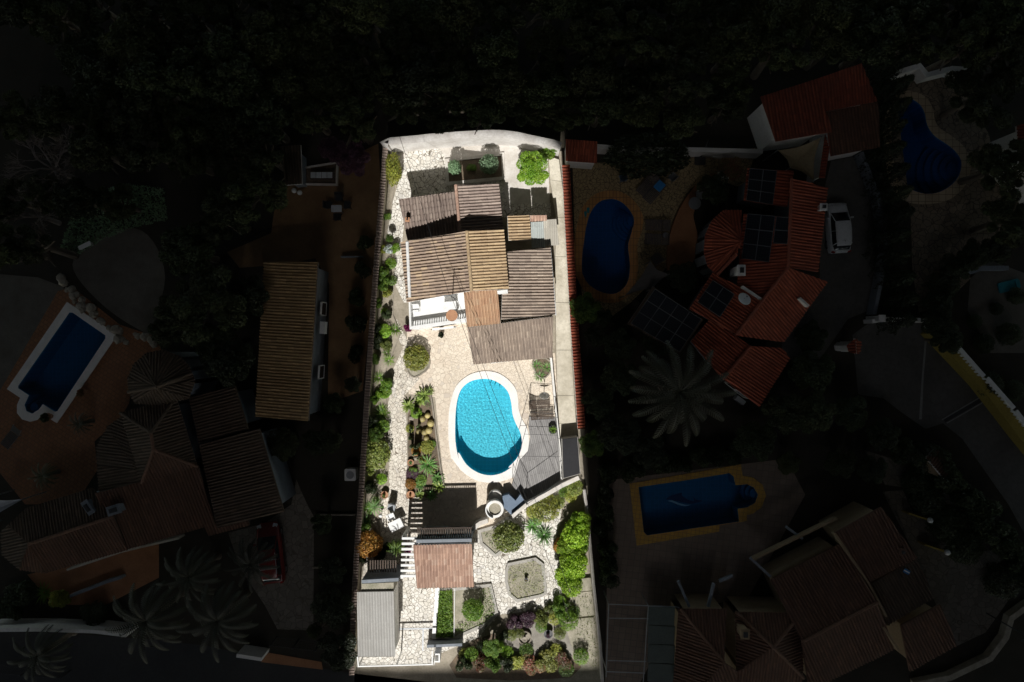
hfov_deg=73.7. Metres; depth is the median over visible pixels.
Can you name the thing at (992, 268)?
garden wall
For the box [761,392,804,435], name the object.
dark tree
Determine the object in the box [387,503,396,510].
chair
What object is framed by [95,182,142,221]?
pine tree
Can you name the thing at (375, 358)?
border plant
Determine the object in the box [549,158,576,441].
walkway
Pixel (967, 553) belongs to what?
garden shrub
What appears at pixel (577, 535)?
hedge bush
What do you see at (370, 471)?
border shrub
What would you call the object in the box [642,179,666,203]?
sun lounger
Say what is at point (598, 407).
dark tree
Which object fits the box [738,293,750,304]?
satellite dish
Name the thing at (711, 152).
garden wall
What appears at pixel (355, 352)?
hedge shrub
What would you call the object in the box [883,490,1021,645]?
stony forecourt
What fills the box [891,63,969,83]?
garden wall
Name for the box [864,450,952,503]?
garden path
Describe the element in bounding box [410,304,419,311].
chair
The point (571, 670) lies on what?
undergrowth plant
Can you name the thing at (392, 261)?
border plant
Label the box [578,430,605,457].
dark tree
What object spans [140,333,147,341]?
border rock
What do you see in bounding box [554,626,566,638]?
undergrowth plant
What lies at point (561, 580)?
hedge bush
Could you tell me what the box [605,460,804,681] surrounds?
pool terrace
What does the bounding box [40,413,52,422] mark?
potted plant
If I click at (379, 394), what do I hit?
border plant
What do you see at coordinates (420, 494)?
agave
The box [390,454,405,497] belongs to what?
garden path
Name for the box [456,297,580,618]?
overhead cable
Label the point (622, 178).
chair
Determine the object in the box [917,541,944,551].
garden wall
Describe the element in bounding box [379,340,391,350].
border plant
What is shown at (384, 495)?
potted plant
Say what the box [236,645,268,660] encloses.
road wall
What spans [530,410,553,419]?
sun lounger
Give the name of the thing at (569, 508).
rocky bank
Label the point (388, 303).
planting bed
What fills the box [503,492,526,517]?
corner bench
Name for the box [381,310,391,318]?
border shrub
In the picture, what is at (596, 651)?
weeds
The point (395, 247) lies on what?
garden shrub
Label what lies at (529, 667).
flower bush
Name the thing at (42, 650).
palm tree
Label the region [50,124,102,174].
bare tree
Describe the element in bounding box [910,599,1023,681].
road wall
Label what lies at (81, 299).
border rock
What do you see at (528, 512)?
dry shrub
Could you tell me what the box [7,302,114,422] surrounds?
swimming pool
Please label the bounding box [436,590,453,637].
ground cover
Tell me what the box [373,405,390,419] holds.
border plant
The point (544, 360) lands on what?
planting bed
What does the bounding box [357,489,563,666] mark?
white paving
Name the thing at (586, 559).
hedge bush
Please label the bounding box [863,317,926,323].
courtyard wall
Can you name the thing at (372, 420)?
border plant
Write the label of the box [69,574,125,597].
garden wall
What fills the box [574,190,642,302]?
swimming pool
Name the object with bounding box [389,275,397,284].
border plant
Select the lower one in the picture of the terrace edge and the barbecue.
the terrace edge
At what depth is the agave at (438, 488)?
49.79 m
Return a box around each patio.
[407,323,562,533]
[445,327,554,416]
[573,148,756,314]
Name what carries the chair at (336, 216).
on the brown gravel garden
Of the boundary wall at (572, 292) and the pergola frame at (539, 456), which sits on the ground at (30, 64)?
the boundary wall at (572, 292)
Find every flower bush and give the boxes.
[471,652,488,672]
[509,655,527,669]
[521,653,545,675]
[535,648,559,673]
[553,648,571,670]
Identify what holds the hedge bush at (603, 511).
on the ground at (30, 64)
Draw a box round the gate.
[269,636,320,651]
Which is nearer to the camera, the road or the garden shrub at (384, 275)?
the garden shrub at (384, 275)
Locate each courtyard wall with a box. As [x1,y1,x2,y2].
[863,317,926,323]
[921,330,1023,454]
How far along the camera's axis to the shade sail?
47.32 m
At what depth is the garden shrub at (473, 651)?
49.40 m
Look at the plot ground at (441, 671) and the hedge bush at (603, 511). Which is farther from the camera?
the plot ground at (441, 671)
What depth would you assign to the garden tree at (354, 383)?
47.35 m
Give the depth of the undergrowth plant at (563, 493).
49.62 m
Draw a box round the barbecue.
[485,489,503,518]
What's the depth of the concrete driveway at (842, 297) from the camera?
49.99 m
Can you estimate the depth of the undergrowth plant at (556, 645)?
49.61 m
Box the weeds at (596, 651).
[575,583,598,665]
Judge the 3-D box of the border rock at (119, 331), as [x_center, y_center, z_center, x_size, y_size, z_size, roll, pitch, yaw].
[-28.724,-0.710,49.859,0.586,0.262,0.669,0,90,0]
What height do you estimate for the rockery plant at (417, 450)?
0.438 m
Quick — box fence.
[0,665,70,679]
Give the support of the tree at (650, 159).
on the ochre patio at (665, 204)
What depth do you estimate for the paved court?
49.98 m
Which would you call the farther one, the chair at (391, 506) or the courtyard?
the courtyard
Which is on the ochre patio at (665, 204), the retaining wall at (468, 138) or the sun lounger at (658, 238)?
the sun lounger at (658, 238)
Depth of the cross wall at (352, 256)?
49.68 m
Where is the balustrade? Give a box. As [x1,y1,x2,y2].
[924,327,1023,426]
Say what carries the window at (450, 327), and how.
in the house at (480, 267)
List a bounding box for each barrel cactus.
[419,416,424,421]
[425,427,432,433]
[427,420,433,426]
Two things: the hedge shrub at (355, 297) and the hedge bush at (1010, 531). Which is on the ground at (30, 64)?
the hedge bush at (1010, 531)
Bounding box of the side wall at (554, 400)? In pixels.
[549,358,562,479]
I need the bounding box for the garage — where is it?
[357,560,404,656]
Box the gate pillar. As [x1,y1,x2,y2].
[866,315,885,321]
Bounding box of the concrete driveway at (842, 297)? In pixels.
[782,157,876,359]
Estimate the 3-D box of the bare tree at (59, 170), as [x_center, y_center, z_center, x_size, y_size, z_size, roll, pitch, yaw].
[-31.995,-11.863,47.300,5.149,5.428,5.820,0,90,0]
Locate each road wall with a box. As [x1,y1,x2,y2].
[0,618,138,636]
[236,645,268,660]
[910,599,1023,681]
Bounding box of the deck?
[512,416,560,499]
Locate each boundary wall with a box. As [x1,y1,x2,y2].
[349,147,389,674]
[562,165,585,428]
[582,488,603,681]
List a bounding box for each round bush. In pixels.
[461,598,484,621]
[492,520,525,552]
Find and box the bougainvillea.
[404,324,411,331]
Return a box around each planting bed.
[305,162,338,185]
[364,165,400,548]
[405,349,430,377]
[407,390,444,500]
[436,583,497,638]
[445,152,504,184]
[478,524,523,557]
[505,557,546,601]
[532,358,550,378]
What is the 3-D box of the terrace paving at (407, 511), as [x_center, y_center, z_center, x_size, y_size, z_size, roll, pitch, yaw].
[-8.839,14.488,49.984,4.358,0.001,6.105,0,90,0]
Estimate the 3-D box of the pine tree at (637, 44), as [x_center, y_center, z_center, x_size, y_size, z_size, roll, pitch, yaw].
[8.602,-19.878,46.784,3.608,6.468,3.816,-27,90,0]
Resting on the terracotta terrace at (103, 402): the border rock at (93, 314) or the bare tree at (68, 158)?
the border rock at (93, 314)
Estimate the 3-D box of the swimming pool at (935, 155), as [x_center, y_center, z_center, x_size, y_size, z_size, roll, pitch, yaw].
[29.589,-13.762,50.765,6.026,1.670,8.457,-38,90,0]
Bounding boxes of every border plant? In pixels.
[359,555,367,563]
[361,522,370,530]
[368,415,377,425]
[368,422,381,431]
[370,394,378,404]
[372,353,379,364]
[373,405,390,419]
[374,323,381,333]
[375,388,388,398]
[376,298,381,308]
[376,473,386,484]
[378,324,391,337]
[378,419,389,432]
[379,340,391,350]
[380,378,392,395]
[382,355,394,364]
[382,542,391,552]
[383,213,390,219]
[385,257,396,268]
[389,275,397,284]
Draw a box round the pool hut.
[565,139,596,168]
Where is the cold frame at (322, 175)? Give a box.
[310,171,334,179]
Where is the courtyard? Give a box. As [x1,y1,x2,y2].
[853,322,1023,531]
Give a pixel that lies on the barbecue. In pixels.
(494, 508)
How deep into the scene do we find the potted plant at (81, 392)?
49.37 m
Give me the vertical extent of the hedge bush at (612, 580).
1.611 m
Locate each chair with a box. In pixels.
[322,200,332,208]
[333,213,341,220]
[334,192,343,201]
[344,201,350,209]
[386,511,396,521]
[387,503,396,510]
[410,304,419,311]
[618,175,627,181]
[666,172,678,182]
[696,190,702,199]
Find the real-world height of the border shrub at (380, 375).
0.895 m
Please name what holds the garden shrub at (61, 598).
on the terracotta yard at (139, 568)
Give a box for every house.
[0,350,295,573]
[399,184,558,363]
[560,435,579,478]
[670,501,955,681]
[687,168,828,405]
[747,63,879,181]
[989,124,1023,203]
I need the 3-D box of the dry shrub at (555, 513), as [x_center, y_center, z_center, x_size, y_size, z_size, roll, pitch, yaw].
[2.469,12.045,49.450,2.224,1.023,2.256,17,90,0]
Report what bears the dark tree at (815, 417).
on the ground at (30, 64)
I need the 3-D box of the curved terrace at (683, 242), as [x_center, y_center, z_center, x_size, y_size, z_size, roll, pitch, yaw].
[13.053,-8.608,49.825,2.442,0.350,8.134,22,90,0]
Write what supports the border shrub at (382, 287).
on the planting bed at (388, 303)
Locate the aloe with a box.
[418,454,438,476]
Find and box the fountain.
[518,630,530,644]
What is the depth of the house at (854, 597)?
46.49 m
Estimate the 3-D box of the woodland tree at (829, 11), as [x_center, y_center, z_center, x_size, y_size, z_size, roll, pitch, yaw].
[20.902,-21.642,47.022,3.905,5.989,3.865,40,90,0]
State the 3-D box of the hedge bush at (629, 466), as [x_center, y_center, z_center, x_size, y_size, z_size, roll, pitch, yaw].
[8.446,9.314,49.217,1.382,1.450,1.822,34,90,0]
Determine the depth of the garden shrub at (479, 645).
48.96 m
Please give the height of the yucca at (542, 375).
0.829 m
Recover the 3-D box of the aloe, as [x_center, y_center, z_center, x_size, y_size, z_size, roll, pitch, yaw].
[-6.144,9.032,50.026,1.998,1.434,1.906,26,90,0]
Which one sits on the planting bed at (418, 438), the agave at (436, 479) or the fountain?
the agave at (436, 479)
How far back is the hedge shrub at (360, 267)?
49.10 m
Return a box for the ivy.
[60,184,167,253]
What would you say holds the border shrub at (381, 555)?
on the terrace paving at (407, 511)
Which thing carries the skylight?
on the house at (854, 597)
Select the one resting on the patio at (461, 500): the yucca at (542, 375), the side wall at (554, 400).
the side wall at (554, 400)
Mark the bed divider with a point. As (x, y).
(454, 613)
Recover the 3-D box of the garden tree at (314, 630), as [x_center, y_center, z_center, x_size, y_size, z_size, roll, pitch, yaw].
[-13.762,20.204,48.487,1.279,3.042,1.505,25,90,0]
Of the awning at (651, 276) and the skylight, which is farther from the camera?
the awning at (651, 276)
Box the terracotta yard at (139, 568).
[28,544,158,604]
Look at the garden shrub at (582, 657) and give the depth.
49.29 m
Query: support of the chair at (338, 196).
on the brown gravel garden
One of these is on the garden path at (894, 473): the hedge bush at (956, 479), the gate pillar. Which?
the hedge bush at (956, 479)
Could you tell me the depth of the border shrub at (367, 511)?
49.88 m
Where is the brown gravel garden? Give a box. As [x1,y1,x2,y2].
[227,144,379,398]
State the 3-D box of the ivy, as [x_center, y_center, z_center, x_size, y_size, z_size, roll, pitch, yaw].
[-29.411,-9.296,49.783,8.939,0.451,4.237,-22,90,0]
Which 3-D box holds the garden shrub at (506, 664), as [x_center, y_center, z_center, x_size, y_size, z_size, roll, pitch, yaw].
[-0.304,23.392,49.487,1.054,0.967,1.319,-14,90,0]
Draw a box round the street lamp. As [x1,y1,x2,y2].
[986,613,1023,641]
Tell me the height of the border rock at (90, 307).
0.313 m
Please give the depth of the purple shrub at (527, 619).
49.37 m
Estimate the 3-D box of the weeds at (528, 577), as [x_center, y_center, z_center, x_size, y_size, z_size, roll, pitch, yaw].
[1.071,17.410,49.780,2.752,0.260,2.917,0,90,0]
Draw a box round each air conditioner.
[345,467,357,480]
[733,395,745,404]
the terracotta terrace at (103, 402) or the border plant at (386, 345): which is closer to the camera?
the border plant at (386, 345)
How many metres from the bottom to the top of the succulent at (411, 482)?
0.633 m
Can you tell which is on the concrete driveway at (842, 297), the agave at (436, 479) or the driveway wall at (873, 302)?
the driveway wall at (873, 302)
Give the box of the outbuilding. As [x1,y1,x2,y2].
[255,262,328,420]
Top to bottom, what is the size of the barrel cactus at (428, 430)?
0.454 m
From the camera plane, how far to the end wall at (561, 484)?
49.02 m
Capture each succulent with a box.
[405,478,416,489]
[406,468,418,479]
[420,440,434,453]
[977,371,1004,395]
[989,302,1004,315]
[995,321,1022,345]
[1006,287,1023,304]
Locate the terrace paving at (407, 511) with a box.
[362,497,420,578]
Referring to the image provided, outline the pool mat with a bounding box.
[997,279,1020,292]
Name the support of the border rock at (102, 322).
on the terracotta terrace at (103, 402)
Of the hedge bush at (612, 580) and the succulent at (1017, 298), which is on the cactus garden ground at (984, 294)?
the succulent at (1017, 298)
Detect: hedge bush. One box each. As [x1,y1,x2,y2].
[554,564,581,588]
[556,536,585,564]
[557,578,567,588]
[559,550,588,578]
[559,578,582,597]
[560,522,589,549]
[568,511,591,532]
[570,511,581,523]
[574,536,588,551]
[574,554,587,564]
[594,503,614,523]
[596,540,618,557]
[598,556,617,577]
[598,571,620,588]
[618,457,638,483]
[905,440,936,473]
[918,443,951,480]
[926,460,955,488]
[940,469,967,493]
[952,486,988,510]
[958,497,1002,528]
[968,514,1003,545]
[991,519,1017,552]
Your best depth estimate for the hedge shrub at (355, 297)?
49.00 m
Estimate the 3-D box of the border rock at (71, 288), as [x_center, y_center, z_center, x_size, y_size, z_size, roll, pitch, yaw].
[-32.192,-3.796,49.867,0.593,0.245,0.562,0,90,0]
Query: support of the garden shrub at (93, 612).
on the ground at (30, 64)
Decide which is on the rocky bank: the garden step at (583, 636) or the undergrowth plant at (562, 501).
the undergrowth plant at (562, 501)
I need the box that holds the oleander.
[385,152,401,186]
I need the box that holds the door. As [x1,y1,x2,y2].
[423,526,447,533]
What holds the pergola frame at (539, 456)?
on the deck
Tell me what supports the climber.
attached to the retaining wall at (468, 138)
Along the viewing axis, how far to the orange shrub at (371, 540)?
48.85 m
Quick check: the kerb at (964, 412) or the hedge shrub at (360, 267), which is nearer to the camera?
the hedge shrub at (360, 267)
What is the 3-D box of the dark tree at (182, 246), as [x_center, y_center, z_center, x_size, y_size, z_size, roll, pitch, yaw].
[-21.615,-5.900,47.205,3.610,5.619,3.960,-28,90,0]
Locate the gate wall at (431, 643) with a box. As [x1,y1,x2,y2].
[427,638,462,647]
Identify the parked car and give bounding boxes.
[252,521,287,585]
[824,203,853,253]
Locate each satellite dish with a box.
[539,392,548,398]
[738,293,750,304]
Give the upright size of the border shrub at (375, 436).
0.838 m
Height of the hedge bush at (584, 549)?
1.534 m
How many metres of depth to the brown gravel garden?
49.99 m
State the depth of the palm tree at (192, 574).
45.46 m
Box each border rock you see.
[56,273,65,281]
[58,279,68,286]
[67,285,75,291]
[69,292,77,299]
[75,302,85,309]
[78,296,85,302]
[86,303,96,312]
[89,310,97,317]
[99,319,105,324]
[109,325,118,334]
[113,334,122,343]
[116,327,122,334]
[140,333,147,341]
[149,340,157,347]
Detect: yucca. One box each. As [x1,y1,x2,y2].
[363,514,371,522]
[523,518,540,535]
[531,360,542,370]
[533,369,546,382]
[533,525,553,547]
[541,362,549,372]
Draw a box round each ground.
[0,0,1023,681]
[355,151,590,681]
[968,261,1023,352]
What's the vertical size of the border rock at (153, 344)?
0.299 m
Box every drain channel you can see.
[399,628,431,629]
[422,629,423,650]
[944,399,981,421]
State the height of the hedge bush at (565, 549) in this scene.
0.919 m
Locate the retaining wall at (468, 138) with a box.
[380,130,561,156]
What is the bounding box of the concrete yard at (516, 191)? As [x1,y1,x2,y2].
[389,145,549,203]
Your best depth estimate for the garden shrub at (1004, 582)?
48.94 m
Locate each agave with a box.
[401,398,414,413]
[413,396,424,405]
[414,387,430,403]
[414,489,424,499]
[415,479,425,490]
[425,385,434,394]
[425,489,437,501]
[431,471,444,485]
[432,482,445,492]
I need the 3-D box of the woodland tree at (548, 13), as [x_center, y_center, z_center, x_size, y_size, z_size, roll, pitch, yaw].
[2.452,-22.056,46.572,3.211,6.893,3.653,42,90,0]
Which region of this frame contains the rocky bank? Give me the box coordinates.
[526,486,588,541]
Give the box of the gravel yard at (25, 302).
[0,274,63,389]
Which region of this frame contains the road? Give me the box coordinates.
[0,632,423,681]
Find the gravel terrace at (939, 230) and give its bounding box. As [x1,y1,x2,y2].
[893,68,1004,311]
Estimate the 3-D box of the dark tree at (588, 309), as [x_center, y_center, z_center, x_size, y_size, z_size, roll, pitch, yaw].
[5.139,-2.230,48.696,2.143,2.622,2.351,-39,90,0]
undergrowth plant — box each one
[458,647,469,657]
[501,645,513,657]
[507,629,516,640]
[515,628,524,638]
[519,643,532,655]
[531,511,542,523]
[535,623,546,632]
[544,603,553,613]
[548,613,558,624]
[549,643,561,656]
[551,495,564,508]
[553,594,565,604]
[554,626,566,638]
[558,486,568,497]
[558,661,574,676]
[560,600,569,610]
[565,489,576,502]
[567,605,579,618]
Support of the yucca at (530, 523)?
on the white paving at (416, 607)
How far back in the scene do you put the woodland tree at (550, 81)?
45.24 m
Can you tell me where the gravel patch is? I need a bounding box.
[497,623,572,656]
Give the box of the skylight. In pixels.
[903,568,909,574]
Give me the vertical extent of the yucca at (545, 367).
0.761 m
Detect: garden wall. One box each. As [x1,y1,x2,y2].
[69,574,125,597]
[471,516,488,532]
[597,144,762,158]
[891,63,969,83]
[902,510,926,519]
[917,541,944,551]
[926,266,1008,312]
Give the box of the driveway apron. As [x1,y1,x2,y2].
[261,653,322,669]
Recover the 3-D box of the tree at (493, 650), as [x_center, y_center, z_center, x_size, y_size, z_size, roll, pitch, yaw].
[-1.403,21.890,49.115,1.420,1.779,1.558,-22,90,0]
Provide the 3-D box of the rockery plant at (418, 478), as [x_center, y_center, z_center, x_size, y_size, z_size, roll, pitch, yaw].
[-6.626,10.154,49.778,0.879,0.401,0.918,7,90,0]
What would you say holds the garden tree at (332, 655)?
on the ground at (30, 64)
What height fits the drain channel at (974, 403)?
0.030 m
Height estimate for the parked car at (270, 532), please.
1.609 m
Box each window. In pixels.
[318,365,324,378]
[320,302,326,315]
[431,326,455,330]
[451,529,465,532]
[734,390,747,398]
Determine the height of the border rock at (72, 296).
0.295 m
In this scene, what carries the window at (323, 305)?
in the outbuilding
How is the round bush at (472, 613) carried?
on the planting bed at (463, 595)
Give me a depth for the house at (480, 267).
46.52 m
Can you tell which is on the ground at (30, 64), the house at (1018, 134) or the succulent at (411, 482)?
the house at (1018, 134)
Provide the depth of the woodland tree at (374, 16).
44.20 m
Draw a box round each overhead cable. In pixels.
[397,129,448,293]
[451,296,570,620]
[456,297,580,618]
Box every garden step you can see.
[575,577,591,591]
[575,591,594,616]
[575,617,596,642]
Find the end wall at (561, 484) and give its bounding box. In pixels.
[526,475,579,506]
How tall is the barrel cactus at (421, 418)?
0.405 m
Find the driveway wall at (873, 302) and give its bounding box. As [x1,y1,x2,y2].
[854,152,888,314]
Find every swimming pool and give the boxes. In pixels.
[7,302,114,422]
[448,371,528,482]
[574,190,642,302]
[630,464,765,545]
[883,91,970,203]
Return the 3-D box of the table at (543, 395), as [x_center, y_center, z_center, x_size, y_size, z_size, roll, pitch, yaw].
[2.332,3.926,49.465,0.734,1.030,0.463,0,90,0]
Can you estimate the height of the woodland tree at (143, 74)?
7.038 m
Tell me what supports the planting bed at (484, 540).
on the white paving at (416, 607)
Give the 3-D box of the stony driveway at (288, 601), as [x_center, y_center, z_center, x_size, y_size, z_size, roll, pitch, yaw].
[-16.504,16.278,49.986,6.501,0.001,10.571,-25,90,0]
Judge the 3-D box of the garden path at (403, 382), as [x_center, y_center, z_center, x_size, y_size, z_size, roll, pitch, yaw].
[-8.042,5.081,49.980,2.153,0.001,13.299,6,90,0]
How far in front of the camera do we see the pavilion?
47.19 m
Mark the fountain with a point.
(526, 638)
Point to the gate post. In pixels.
(437, 653)
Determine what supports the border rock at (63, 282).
on the ground at (30, 64)
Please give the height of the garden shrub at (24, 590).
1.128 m
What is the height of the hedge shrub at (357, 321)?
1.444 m
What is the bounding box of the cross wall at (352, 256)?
[340,256,363,257]
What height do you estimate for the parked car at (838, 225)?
1.628 m
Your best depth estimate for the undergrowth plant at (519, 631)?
49.63 m
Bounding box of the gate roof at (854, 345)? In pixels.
[834,338,861,353]
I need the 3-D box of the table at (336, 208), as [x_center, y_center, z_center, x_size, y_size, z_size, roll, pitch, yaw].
[-12.664,-9.556,49.610,0.750,0.740,0.500,0,90,0]
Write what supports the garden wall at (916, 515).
on the stony forecourt
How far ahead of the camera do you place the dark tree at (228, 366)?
45.55 m
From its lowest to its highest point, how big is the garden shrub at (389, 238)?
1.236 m
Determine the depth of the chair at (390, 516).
49.53 m
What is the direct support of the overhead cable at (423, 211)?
attached to the antenna mast
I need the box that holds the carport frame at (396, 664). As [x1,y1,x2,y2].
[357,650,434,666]
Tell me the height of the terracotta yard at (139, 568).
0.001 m
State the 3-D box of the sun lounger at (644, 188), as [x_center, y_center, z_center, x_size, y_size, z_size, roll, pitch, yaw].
[9.882,-11.386,49.691,0.794,0.586,1.831,41,90,0]
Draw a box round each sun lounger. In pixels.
[0,424,21,449]
[529,399,549,408]
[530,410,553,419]
[635,174,659,196]
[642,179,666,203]
[644,233,669,244]
[645,219,670,230]
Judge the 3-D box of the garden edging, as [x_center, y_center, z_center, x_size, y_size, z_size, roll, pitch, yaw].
[-12.912,12.683,49.875,2.921,0.248,0.080,0,90,0]
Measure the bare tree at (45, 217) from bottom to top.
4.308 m
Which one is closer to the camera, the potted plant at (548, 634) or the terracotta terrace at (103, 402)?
the potted plant at (548, 634)
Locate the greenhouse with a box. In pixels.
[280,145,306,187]
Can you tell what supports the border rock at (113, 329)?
on the terracotta terrace at (103, 402)
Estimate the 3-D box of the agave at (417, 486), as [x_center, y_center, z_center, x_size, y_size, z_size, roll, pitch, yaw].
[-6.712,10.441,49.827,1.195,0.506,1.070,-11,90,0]
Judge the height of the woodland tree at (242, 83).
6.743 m
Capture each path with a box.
[387,166,409,301]
[388,320,419,498]
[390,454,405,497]
[571,575,601,681]
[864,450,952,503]
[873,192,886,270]
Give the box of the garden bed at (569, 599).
[453,596,574,681]
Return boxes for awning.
[0,489,46,520]
[619,260,669,298]
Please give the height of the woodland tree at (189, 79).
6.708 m
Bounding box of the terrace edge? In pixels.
[66,534,184,570]
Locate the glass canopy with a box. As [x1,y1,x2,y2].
[603,591,679,681]
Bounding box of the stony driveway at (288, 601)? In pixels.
[228,480,313,629]
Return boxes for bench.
[78,241,93,249]
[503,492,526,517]
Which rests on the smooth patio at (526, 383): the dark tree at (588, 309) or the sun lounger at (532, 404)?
the sun lounger at (532, 404)
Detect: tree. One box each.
[0,0,53,36]
[0,185,61,240]
[4,124,77,205]
[4,224,79,266]
[7,624,77,681]
[22,0,84,46]
[28,462,60,490]
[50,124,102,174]
[68,412,94,435]
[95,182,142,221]
[105,580,189,663]
[115,49,182,103]
[146,295,203,348]
[156,545,221,608]
[157,46,219,107]
[158,222,220,277]
[166,260,247,346]
[176,581,257,662]
[195,188,251,247]
[198,333,256,387]
[205,51,268,112]
[220,155,288,224]
[223,537,279,592]
[229,274,269,316]
[267,427,300,461]
[300,0,350,40]
[307,618,326,638]
[310,513,331,534]
[310,587,353,630]
[316,631,357,672]
[317,136,343,162]
[317,428,342,453]
[323,392,344,413]
[332,14,374,65]
[334,141,370,176]
[339,0,390,49]
[344,376,361,392]
[471,19,518,67]
[482,638,502,657]
[516,150,549,185]
[522,60,569,109]
[525,0,576,40]
[569,291,600,323]
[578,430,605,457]
[581,389,614,421]
[597,414,641,455]
[600,130,690,179]
[614,8,666,71]
[628,340,736,446]
[663,99,705,139]
[732,420,776,461]
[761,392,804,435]
[776,450,800,474]
[788,350,835,392]
[792,0,856,48]
[793,390,837,433]
[803,9,858,70]
[835,395,867,431]
[838,5,908,69]
[847,0,900,28]
[924,322,962,353]
[925,14,996,71]
[939,55,1023,130]
[957,138,1023,198]
[968,188,1023,249]
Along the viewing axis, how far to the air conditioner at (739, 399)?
49.35 m
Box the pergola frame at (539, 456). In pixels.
[512,409,562,504]
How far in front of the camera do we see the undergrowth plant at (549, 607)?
49.60 m
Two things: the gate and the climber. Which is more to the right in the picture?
the climber
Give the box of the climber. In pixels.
[538,148,556,159]
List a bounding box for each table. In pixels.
[331,205,342,212]
[388,517,404,531]
[443,301,456,309]
[446,310,457,320]
[688,197,700,209]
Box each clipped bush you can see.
[366,439,390,471]
[402,343,428,371]
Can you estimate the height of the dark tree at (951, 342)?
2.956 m
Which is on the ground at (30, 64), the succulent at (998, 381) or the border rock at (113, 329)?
the succulent at (998, 381)
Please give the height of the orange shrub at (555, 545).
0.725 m
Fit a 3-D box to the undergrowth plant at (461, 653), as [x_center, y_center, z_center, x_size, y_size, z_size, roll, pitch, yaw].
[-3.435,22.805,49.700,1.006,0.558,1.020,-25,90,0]
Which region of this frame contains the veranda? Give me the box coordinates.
[623,286,703,353]
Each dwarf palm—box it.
[365,497,383,515]
[387,539,405,558]
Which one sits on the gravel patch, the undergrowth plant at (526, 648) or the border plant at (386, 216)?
the undergrowth plant at (526, 648)
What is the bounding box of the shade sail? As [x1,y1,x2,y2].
[763,136,821,182]
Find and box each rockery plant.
[405,424,413,432]
[409,467,417,475]
[410,407,421,418]
[411,447,420,455]
[416,474,426,486]
[419,456,428,463]
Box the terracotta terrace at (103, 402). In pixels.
[0,289,160,503]
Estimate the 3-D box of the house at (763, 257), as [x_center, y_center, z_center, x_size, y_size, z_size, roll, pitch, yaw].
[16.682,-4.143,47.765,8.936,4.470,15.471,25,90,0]
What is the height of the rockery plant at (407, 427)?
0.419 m
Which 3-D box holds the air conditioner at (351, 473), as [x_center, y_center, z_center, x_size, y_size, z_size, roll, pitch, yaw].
[-11.659,9.647,49.530,0.800,0.840,0.850,0,90,0]
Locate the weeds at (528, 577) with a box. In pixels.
[509,561,544,598]
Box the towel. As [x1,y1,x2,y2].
[654,180,664,191]
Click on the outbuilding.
(292, 333)
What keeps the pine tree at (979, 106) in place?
on the gravel terrace at (939, 230)
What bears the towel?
on the sun lounger at (649, 194)
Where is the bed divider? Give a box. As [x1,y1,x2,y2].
[454,593,454,634]
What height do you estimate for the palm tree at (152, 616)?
5.969 m
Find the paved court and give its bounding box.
[401,148,550,216]
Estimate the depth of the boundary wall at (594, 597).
49.30 m
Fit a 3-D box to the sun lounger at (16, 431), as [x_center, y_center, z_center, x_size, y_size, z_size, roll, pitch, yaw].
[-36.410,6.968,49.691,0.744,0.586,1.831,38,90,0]
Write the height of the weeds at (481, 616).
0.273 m
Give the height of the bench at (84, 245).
0.460 m
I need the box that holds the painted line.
[919,342,926,418]
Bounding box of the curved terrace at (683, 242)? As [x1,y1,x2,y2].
[666,173,716,272]
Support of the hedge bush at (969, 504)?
on the ground at (30, 64)
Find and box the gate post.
[434,647,440,661]
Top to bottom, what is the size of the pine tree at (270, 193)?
6.218 m
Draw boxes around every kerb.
[432,588,439,638]
[942,398,978,419]
[946,402,982,422]
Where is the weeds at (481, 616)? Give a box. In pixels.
[456,588,494,632]
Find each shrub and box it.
[0,580,38,610]
[0,597,24,620]
[32,582,53,604]
[48,589,71,607]
[79,600,108,625]
[344,314,366,333]
[347,344,363,363]
[348,287,364,306]
[354,261,371,278]
[355,530,383,558]
[356,235,373,250]
[364,480,377,493]
[364,502,373,513]
[366,465,374,475]
[368,427,383,442]
[372,335,384,349]
[373,370,383,385]
[373,550,386,561]
[377,281,387,290]
[379,268,390,285]
[380,245,385,253]
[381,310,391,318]
[382,288,391,297]
[383,244,392,253]
[386,234,393,241]
[389,243,400,253]
[390,323,401,335]
[448,159,461,175]
[455,655,472,671]
[464,646,478,660]
[466,164,476,170]
[476,638,488,653]
[479,154,498,174]
[483,656,502,672]
[498,629,507,640]
[498,640,504,651]
[499,655,514,673]
[506,614,522,628]
[520,610,535,627]
[526,506,536,518]
[531,494,560,522]
[533,609,548,627]
[552,603,564,618]
[553,538,559,551]
[558,610,578,630]
[566,480,582,496]
[573,647,588,665]
[943,527,985,564]
[980,561,1021,600]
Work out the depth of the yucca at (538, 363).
49.85 m
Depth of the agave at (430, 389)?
49.80 m
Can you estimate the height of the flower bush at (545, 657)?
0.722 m
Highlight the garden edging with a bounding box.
[320,514,355,515]
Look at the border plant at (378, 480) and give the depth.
49.58 m
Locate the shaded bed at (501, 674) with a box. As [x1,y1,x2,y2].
[450,633,580,680]
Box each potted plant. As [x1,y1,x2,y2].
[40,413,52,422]
[76,388,87,396]
[380,491,387,498]
[406,491,414,498]
[407,459,413,465]
[438,332,443,337]
[544,630,552,638]
[548,424,556,434]
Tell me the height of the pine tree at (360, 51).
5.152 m
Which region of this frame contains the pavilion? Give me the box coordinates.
[400,526,473,588]
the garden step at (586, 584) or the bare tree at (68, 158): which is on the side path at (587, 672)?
the garden step at (586, 584)
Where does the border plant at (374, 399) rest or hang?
on the planting bed at (388, 303)
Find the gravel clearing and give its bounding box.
[72,228,164,334]

